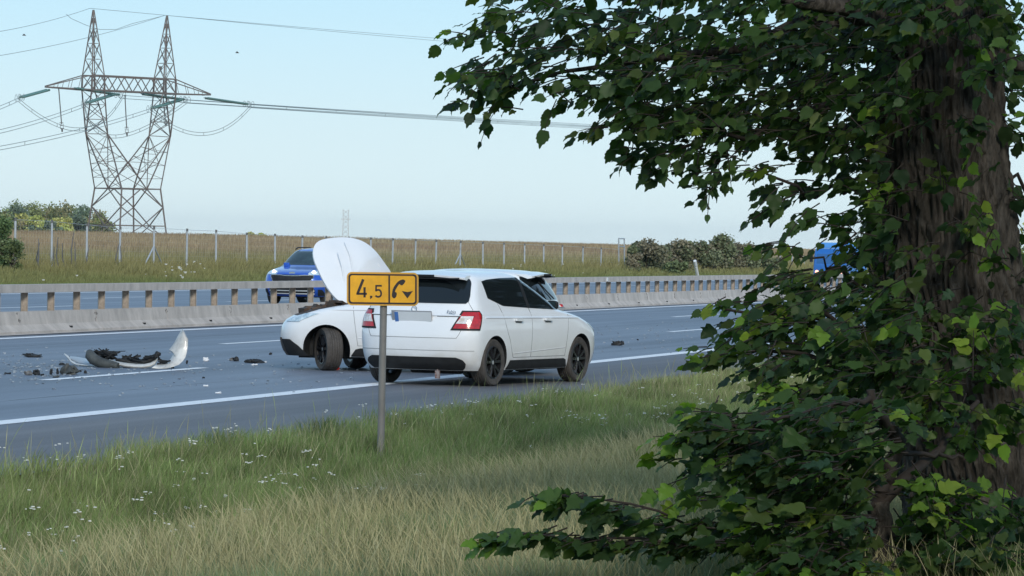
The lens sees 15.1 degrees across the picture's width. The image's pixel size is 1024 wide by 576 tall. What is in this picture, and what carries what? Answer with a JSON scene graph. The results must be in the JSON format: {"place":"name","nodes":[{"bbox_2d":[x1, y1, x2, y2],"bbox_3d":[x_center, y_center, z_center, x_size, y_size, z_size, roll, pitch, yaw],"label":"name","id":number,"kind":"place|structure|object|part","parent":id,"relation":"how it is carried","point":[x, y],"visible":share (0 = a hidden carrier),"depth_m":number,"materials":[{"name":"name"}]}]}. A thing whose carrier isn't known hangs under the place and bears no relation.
{"place":"outdoors","nodes":[
{"label":"outdoors","id":0,"kind":"place"},
{"bbox_2d":[7,279,395,524],"bbox_3d":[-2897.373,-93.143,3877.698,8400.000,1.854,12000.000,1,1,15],"label":"ground","id":1,"kind":"structure","parent":0,"point":[134,468],"depth_m":30.23,"materials":[{"name":"green plant"}]},
{"bbox_2d":[0,206,18,229],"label":"wood tree","id":2,"kind":"object","parent":1,"relation":"on","point":[4,213],"visible":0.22,"depth_m":958.62,"materials":[{"name":"green plant"}]},
{"bbox_2d":[0,214,24,267],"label":"roadside bush","id":3,"kind":"object","parent":1,"relation":"on","point":[5,227],"visible":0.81,"depth_m":146.13,"materials":[{"name":"green plant"}]},
{"bbox_2d":[0,239,25,271],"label":"roadside bush","id":4,"kind":"object","parent":1,"relation":"on","point":[13,247],"visible":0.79,"depth_m":145.14,"materials":[{"name":"green plant"}]},
{"bbox_2d":[9,220,24,230],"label":"wood tree","id":5,"kind":"object","parent":1,"relation":"on","point":[20,223],"visible":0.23,"depth_m":850.00,"materials":[{"name":"green plant"}]},
{"bbox_2d":[5,204,30,220],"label":"wood tree","id":6,"kind":"object","parent":1,"relation":"on","point":[14,209],"visible":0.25,"depth_m":998.97,"materials":[{"name":"green plant"}]},
{"bbox_2d":[12,216,28,230],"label":"wood tree","id":7,"kind":"object","parent":1,"relation":"on","point":[21,228],"visible":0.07,"depth_m":879.61,"materials":[{"name":"green plant"}]},
{"bbox_2d":[14,213,44,229],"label":"wood tree","id":8,"kind":"object","parent":1,"relation":"on","point":[30,221],"visible":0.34,"depth_m":858.56,"materials":[{"name":"green plant"}]},
{"bbox_2d":[9,199,50,219],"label":"wood tree","id":9,"kind":"object","parent":1,"relation":"on","point":[37,211],"visible":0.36,"depth_m":1027.55,"materials":[{"name":"green plant"}]},
{"bbox_2d":[27,220,62,231],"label":"wood tree","id":10,"kind":"object","parent":1,"relation":"on","point":[33,227],"visible":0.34,"depth_m":829.34,"materials":[{"name":"green plant"}]},
{"bbox_2d":[44,201,61,221],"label":"wood tree","id":11,"kind":"object","parent":1,"relation":"on","point":[52,210],"visible":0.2,"depth_m":1039.09,"materials":[{"name":"green plant"}]},
{"bbox_2d":[37,217,74,231],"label":"wood tree","id":12,"kind":"object","parent":1,"relation":"on","point":[67,225],"visible":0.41,"depth_m":848.25,"materials":[{"name":"green plant"}]},
{"bbox_2d":[50,199,75,219],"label":"wood tree","id":13,"kind":"object","parent":1,"relation":"on","point":[64,211],"visible":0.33,"depth_m":1027.26,"materials":[{"name":"green plant"}]},
{"bbox_2d":[36,229,121,266],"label":"dead stalks","id":14,"kind":"object","parent":1,"relation":"on","point":[37,260],"visible":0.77,"depth_m":152.97,"materials":[{"name":"brown plant"}]},
{"bbox_2d":[68,214,91,231],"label":"wood tree","id":15,"kind":"object","parent":1,"relation":"on","point":[77,220],"visible":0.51,"depth_m":868.72,"materials":[{"name":"green plant"}]},
{"bbox_2d":[67,204,107,218],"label":"wood tree","id":16,"kind":"object","parent":1,"relation":"on","point":[80,210],"visible":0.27,"depth_m":1007.58,"materials":[{"name":"green plant"}]},
{"bbox_2d":[82,215,109,231],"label":"wood tree","id":17,"kind":"object","parent":1,"relation":"on","point":[96,221],"visible":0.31,"depth_m":879.12,"materials":[{"name":"green plant"}]},
{"bbox_2d":[86,209,108,219],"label":"wood tree","id":18,"kind":"object","parent":1,"relation":"on","point":[102,213],"visible":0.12,"depth_m":989.88,"materials":[{"name":"green plant"}]},
{"bbox_2d":[98,218,116,232],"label":"wood tree","id":19,"kind":"object","parent":1,"relation":"on","point":[111,228],"visible":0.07,"depth_m":959.12,"materials":[{"name":"green plant"}]},
{"bbox_2d":[45,10,210,232],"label":"power pylon","id":20,"kind":"object","parent":1,"relation":"on","point":[154,79],"visible":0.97,"depth_m":519.46,"materials":[{"name":"metal"}]},
{"bbox_2d":[15,89,49,101],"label":"insulator string","id":21,"kind":"object","parent":20,"relation":"attached to","point":[33,93],"visible":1,"depth_m":506.68,"materials":[{"name":"green glass"}]},
{"bbox_2d":[0,103,84,132],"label":"power line","id":22,"kind":"object","parent":20,"relation":"attached to","point":[41,118],"visible":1,"depth_m":476.12,"materials":[{"name":"silver metal"}]},
{"bbox_2d":[0,8,89,31],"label":"power line","id":23,"kind":"object","parent":20,"relation":"attached to","point":[42,22],"visible":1,"depth_m":477.06,"materials":[{"name":"silver metal"}]},
{"bbox_2d":[58,88,63,131],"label":"hanging insulator","id":24,"kind":"object","parent":20,"relation":"hanging from","point":[61,122],"visible":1,"depth_m":512.04,"materials":[{"name":"grey metal"}]},
{"bbox_2d":[18,95,122,130],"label":"jumper cable","id":25,"kind":"object","parent":20,"relation":"hanging from","point":[73,127],"visible":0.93,"depth_m":510.88,"materials":[{"name":"silver metal"}]},
{"bbox_2d":[0,15,164,55],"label":"power line","id":26,"kind":"object","parent":20,"relation":"attached to","point":[79,39],"visible":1,"depth_m":471.16,"materials":[{"name":"silver metal"}]},
{"bbox_2d":[81,93,116,106],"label":"insulator string","id":27,"kind":"object","parent":20,"relation":"attached to","point":[98,99],"visible":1,"depth_m":513.73,"materials":[{"name":"green glass"}]},
{"bbox_2d":[74,87,125,98],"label":"insulator string","id":28,"kind":"object","parent":20,"relation":"attached to","point":[82,89],"visible":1,"depth_m":516.42,"materials":[{"name":"green glass"}]},
{"bbox_2d":[66,14,160,29],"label":"jumper cable","id":29,"kind":"object","parent":20,"relation":"hanging from","point":[114,29],"visible":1,"depth_m":519.65,"materials":[{"name":"silver metal"}]},
{"bbox_2d":[124,95,128,135],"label":"hanging insulator","id":30,"kind":"object","parent":20,"relation":"hanging from","point":[126,127],"visible":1,"depth_m":519.73,"materials":[{"name":"grey metal"}]},
{"bbox_2d":[84,100,186,137],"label":"jumper cable","id":31,"kind":"object","parent":20,"relation":"hanging from","point":[132,131],"visible":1,"depth_m":521.71,"materials":[{"name":"silver metal"}]},
{"bbox_2d":[147,99,182,111],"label":"insulator string","id":32,"kind":"object","parent":20,"relation":"hanging from","point":[162,105],"visible":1,"depth_m":521.72,"materials":[{"name":"green glass"}]},
{"bbox_2d":[1,109,148,149],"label":"power line","id":33,"kind":"object","parent":32,"relation":"hanging from","point":[73,130],"visible":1,"depth_m":469.23,"materials":[{"name":"silver metal"}]},
{"bbox_2d":[142,93,190,102],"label":"insulator string","id":34,"kind":"object","parent":20,"relation":"hanging from","point":[160,96],"visible":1,"depth_m":523.93,"materials":[{"name":"green glass"}]},
{"bbox_2d":[205,97,253,107],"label":"insulator string","id":35,"kind":"object","parent":20,"relation":"attached to","point":[227,101],"visible":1,"depth_m":532.05,"materials":[{"name":"green glass"}]},
{"bbox_2d":[90,8,620,50],"bbox_3d":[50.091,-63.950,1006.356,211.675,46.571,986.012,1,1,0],"label":"power line","id":36,"kind":"object","parent":20,"relation":"attached to","point":[278,25],"visible":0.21,"depth_m":604.58,"materials":[{"name":"silver metal"}]},
{"bbox_2d":[123,95,591,126],"bbox_3d":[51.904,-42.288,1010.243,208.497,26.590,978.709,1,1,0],"label":"power line","id":37,"kind":"object","parent":20,"relation":"attached to","point":[340,109],"visible":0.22,"depth_m":632.84,"materials":[{"name":"silver metal"}]},
{"bbox_2d":[166,15,577,51],"bbox_3d":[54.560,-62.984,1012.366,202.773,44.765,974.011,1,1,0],"label":"power line","id":38,"kind":"object","parent":20,"relation":"attached to","point":[300,28],"visible":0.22,"depth_m":589.42,"materials":[{"name":"silver metal"}]},
{"bbox_2d":[189,100,630,129],"bbox_3d":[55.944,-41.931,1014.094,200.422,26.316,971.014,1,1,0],"label":"power line","id":39,"kind":"object","parent":20,"relation":"attached to","point":[383,115],"visible":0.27,"depth_m":634.86,"materials":[{"name":"silver metal"}]},
{"bbox_2d":[251,104,702,132],"bbox_3d":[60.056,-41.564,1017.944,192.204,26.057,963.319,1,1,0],"label":"power line","id":40,"kind":"object","parent":20,"relation":"attached to","point":[411,115],"visible":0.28,"depth_m":625.13,"materials":[{"name":"silver metal"}]},
{"bbox_2d":[150,105,250,135],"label":"jumper cable","id":41,"kind":"object","parent":40,"relation":"hanging from","point":[204,132],"visible":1,"depth_m":527.48,"materials":[{"name":"silver metal"}]},
{"bbox_2d":[42,261,554,280],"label":"pale umbels","id":42,"kind":"object","parent":1,"relation":"on","point":[185,272],"visible":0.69,"depth_m":155.27,"materials":[{"name":"white plant"}]},
{"bbox_2d":[341,209,350,236],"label":"power pylon","id":43,"kind":"object","parent":1,"relation":"on","point":[347,219],"visible":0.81,"depth_m":2599.41,"materials":[{"name":"silver metal"}]},
{"bbox_2d":[347,272,418,456],"bbox_3d":[-1.147,0.771,33.818,0.632,1.822,0.093,1,1,0],"label":"road sign","id":44,"kind":"object","parent":1,"relation":"on","point":[383,290],"visible":0.97,"depth_m":33.77,"materials":[{"name":"yellow metal"}]},
{"bbox_2d":[0,372,792,551],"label":"wildflowers","id":45,"kind":"object","parent":1,"relation":"on","point":[281,471],"visible":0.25,"depth_m":29.62,"materials":[{"name":"white plant"}]},
{"bbox_2d":[14,218,810,266],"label":"wire fence","id":46,"kind":"object","parent":1,"relation":"on","point":[153,249],"visible":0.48,"depth_m":175.69,"materials":[{"name":"metal"}]},
{"bbox_2d":[0,352,830,536],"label":"edge weeds","id":47,"kind":"object","parent":1,"relation":"on","point":[453,402],"visible":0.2,"depth_m":34.09,"materials":[{"name":"green plant"}]},
{"bbox_2d":[0,352,874,575],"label":"verge grass","id":48,"kind":"structure","parent":1,"relation":"on","point":[203,484],"depth_m":30.80,"materials":[{"name":"green plant"}]},
{"bbox_2d":[0,390,1023,575],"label":"meadow grass","id":49,"kind":"structure","parent":1,"relation":"on","point":[596,572],"depth_m":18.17,"materials":[{"name":"green plant"}]},
{"bbox_2d":[618,238,624,263],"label":"steel frame","id":50,"kind":"object","parent":1,"relation":"on","point":[618,250],"visible":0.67,"depth_m":245.83,"materials":[{"name":"grey metal"}]},
{"bbox_2d":[625,245,643,271],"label":"shrub","id":51,"kind":"object","parent":1,"relation":"on","point":[634,258],"visible":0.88,"depth_m":239.44,"materials":[{"name":"green plant"}]},
{"bbox_2d":[624,237,669,271],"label":"shrub","id":52,"kind":"object","parent":1,"relation":"on","point":[652,252],"visible":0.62,"depth_m":243.70,"materials":[{"name":"green plant"}]},
{"bbox_2d":[658,245,672,263],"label":"shrub","id":53,"kind":"object","parent":1,"relation":"on","point":[669,257],"visible":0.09,"depth_m":249.54,"materials":[{"name":"green plant"}]},
{"bbox_2d":[661,260,688,275],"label":"shrub","id":54,"kind":"object","parent":1,"relation":"on","point":[673,266],"visible":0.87,"depth_m":242.41,"materials":[{"name":"green plant"}]},
{"bbox_2d":[664,238,696,270],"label":"shrub","id":55,"kind":"object","parent":1,"relation":"on","point":[682,250],"visible":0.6,"depth_m":252.34,"materials":[{"name":"green plant"}]},
{"bbox_2d":[693,260,698,275],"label":"marker post","id":56,"kind":"object","parent":1,"relation":"on","point":[696,267],"visible":0.96,"depth_m":239.01,"materials":[{"name":"white plastic"}]},
{"bbox_2d":[685,239,724,270],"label":"shrub","id":57,"kind":"object","parent":1,"relation":"on","point":[705,255],"visible":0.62,"depth_m":261.19,"materials":[{"name":"green plant"}]},
{"bbox_2d":[708,232,738,269],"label":"shrub","id":58,"kind":"object","parent":1,"relation":"on","point":[723,243],"visible":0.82,"depth_m":265.48,"materials":[{"name":"green plant"}]},
{"bbox_2d":[428,0,1023,525],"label":"broadleaf tree","id":59,"kind":"object","parent":1,"relation":"on","point":[924,136],"visible":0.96,"depth_m":18.70,"materials":[{"name":"green plant"}]},
{"bbox_2d":[460,389,1023,575],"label":"lobed leaf shrub","id":60,"kind":"object","parent":1,"relation":"on","point":[791,462],"visible":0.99,"depth_m":16.71,"materials":[{"name":"green plant"}]},
{"bbox_2d":[731,241,760,268],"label":"shrub","id":61,"kind":"object","parent":1,"relation":"on","point":[741,261],"visible":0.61,"depth_m":273.44,"materials":[{"name":"green plant"}]},
{"bbox_2d":[746,252,779,270],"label":"shrub","id":62,"kind":"object","parent":1,"relation":"on","point":[767,262],"visible":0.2,"depth_m":278.59,"materials":[{"name":"green plant"}]},
{"bbox_2d":[1020,222,1023,253],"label":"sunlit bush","id":63,"kind":"object","parent":1,"relation":"on","point":[1022,250],"depth_m":48.41,"materials":[{"name":"green plant"}]},
{"bbox_2d":[0,229,814,264],"bbox_3d":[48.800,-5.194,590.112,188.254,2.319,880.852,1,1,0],"label":"dry field","id":64,"kind":"structure","parent":0,"point":[259,246],"depth_m":247.77,"materials":[{"name":"beige plant"}]},
{"bbox_2d":[0,251,868,283],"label":"verge grass","id":65,"kind":"structure","parent":0,"point":[133,269],"depth_m":166.91,"materials":[{"name":"green plant"}]},
{"bbox_2d":[0,277,871,474],"bbox_3d":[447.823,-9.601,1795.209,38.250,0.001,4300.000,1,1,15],"label":"road","id":66,"kind":"structure","parent":0,"point":[201,345],"depth_m":50.84,"materials":[{"name":"grey asphalt"}]},
{"bbox_2d":[24,370,32,374],"bbox_3d":[-6.287,1.097,50.118,0.116,0.067,0.076,1,1,0],"label":"plastic piece","id":67,"kind":"object","parent":66,"relation":"on","point":[28,372],"visible":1,"depth_m":50.10,"materials":[{"name":"grey plastic"}]},
{"bbox_2d":[24,354,42,356],"bbox_3d":[-7.156,1.012,57.647,0.288,0.045,0.170,1,1,0],"label":"plastic piece","id":68,"kind":"object","parent":66,"relation":"on","point":[32,355],"visible":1,"depth_m":57.59,"materials":[{"name":"black plastic"}]},
{"bbox_2d":[33,369,39,374],"bbox_3d":[-6.193,1.094,50.168,0.106,0.077,0.082,1,1,0],"label":"plastic piece","id":69,"kind":"object","parent":66,"relation":"on","point":[36,372],"visible":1,"depth_m":50.15,"materials":[{"name":"black plastic"}]},
{"bbox_2d":[60,363,79,374],"bbox_3d":[-5.816,1.057,50.685,0.257,0.152,0.188,1,1,29],"label":"plastic piece","id":70,"kind":"object","parent":66,"relation":"on","point":[66,368],"visible":0.99,"depth_m":50.63,"materials":[{"name":"grey plastic"}]},
{"bbox_2d":[64,329,187,368],"bbox_3d":[-5.517,0.848,53.869,1.924,0.582,0.725,1,1,18],"label":"torn bumper","id":71,"kind":"object","parent":66,"relation":"on","point":[177,349],"visible":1,"depth_m":53.74,"materials":[{"name":"white paint"}]},
{"bbox_2d":[244,359,264,362],"bbox_3d":[-3.796,1.072,56.885,0.302,0.061,0.186,1,1,16],"label":"plastic piece","id":72,"kind":"object","parent":66,"relation":"on","point":[253,361],"visible":1,"depth_m":56.84,"materials":[{"name":"black plastic"}]},
{"bbox_2d":[265,247,332,302],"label":"suv car","id":73,"kind":"object","parent":66,"relation":"on","point":[298,265],"visible":0.37,"depth_m":111.07,"materials":[{"name":"blue paint"}]},
{"bbox_2d":[0,321,692,395],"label":"glass crumbs","id":74,"kind":"object","parent":66,"relation":"on","point":[14,371],"visible":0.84,"depth_m":52.80,"materials":[{"name":"clear glass"}]},
{"bbox_2d":[13,280,713,293],"bbox_3d":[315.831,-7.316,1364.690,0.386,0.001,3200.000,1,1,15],"label":"lane line","id":75,"kind":"object","parent":66,"relation":"on","point":[241,289],"depth_m":137.11,"materials":[{"name":"white paint"}]},
{"bbox_2d":[7,283,729,379],"bbox_3d":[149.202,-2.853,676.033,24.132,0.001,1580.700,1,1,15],"label":"dashed lane lines","id":76,"kind":"object","parent":66,"relation":"on","point":[224,343],"visible":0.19,"depth_m":53.28,"materials":[{"name":"white paint"}]},
{"bbox_2d":[0,302,759,338],"bbox_3d":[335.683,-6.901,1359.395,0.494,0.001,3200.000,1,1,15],"label":"lane line","id":77,"kind":"object","parent":66,"relation":"on","point":[269,325],"depth_m":77.22,"materials":[{"name":"white paint"}]},
{"bbox_2d":[0,340,806,424],"bbox_3d":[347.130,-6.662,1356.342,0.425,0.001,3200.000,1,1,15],"label":"lane line","id":78,"kind":"object","parent":66,"relation":"on","point":[214,400],"depth_m":44.12,"materials":[{"name":"white paint"}]},
{"bbox_2d":[280,237,563,374],"bbox_3d":[-1.262,0.239,54.524,4.004,1.876,2.048,1,1,13],"label":"hatchback car","id":79,"kind":"object","parent":66,"relation":"on","point":[327,335],"visible":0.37,"depth_m":54.16,"materials":[{"name":"white paint"}]},
{"bbox_2d":[0,289,864,400],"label":"asphalt joints","id":80,"kind":"object","parent":66,"relation":"on","point":[265,351],"depth_m":58.13,"materials":[{"name":"black asphalt"}]},
{"bbox_2d":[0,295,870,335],"bbox_3d":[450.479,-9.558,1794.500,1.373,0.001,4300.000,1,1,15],"label":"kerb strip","id":81,"kind":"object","parent":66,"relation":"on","point":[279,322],"depth_m":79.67,"materials":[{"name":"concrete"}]},
{"bbox_2d":[0,273,868,334],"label":"concrete barrier","id":82,"kind":"object","parent":81,"relation":"on","point":[23,320],"visible":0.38,"depth_m":82.31,"materials":[{"name":"concrete"}]},
{"bbox_2d":[362,270,594,385],"bbox_3d":[-0.372,0.500,50.706,1.793,1.468,4.001,1,1,27],"label":"hatchback car","id":83,"kind":"object","parent":66,"relation":"on","point":[479,327],"visible":0.94,"depth_m":49.19,"materials":[{"name":"white paint"}]},
{"bbox_3d":[-0.120,0.060,49.643,0.212,0.390,1.010,1,1,27],"label":"rear window","id":84,"kind":"part","parent":83,"relation":"part of","materials":[{"name":"black glass"}]},
{"bbox_3d":[0.275,0.071,50.699,0.481,0.420,1.090,1,1,27],"label":"front window","id":85,"kind":"part","parent":83,"relation":"part of","materials":[{"name":"black glass"}]},
{"bbox_2d":[611,340,622,344],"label":"plastic piece","id":86,"kind":"object","parent":66,"relation":"on","point":[618,342],"visible":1,"depth_m":70.88,"materials":[{"name":"black plastic"}]},
{"bbox_2d":[810,242,866,283],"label":"lorry","id":87,"kind":"object","parent":66,"relation":"on","point":[826,250],"visible":0.16,"depth_m":210.72,"materials":[{"name":"blue paint"}]},
{"bbox_2d":[0,0,1023,251],"label":"sky","id":88,"kind":"structure","parent":0,"point":[279,172],"materials":[{"name":"blue"}]}
]}

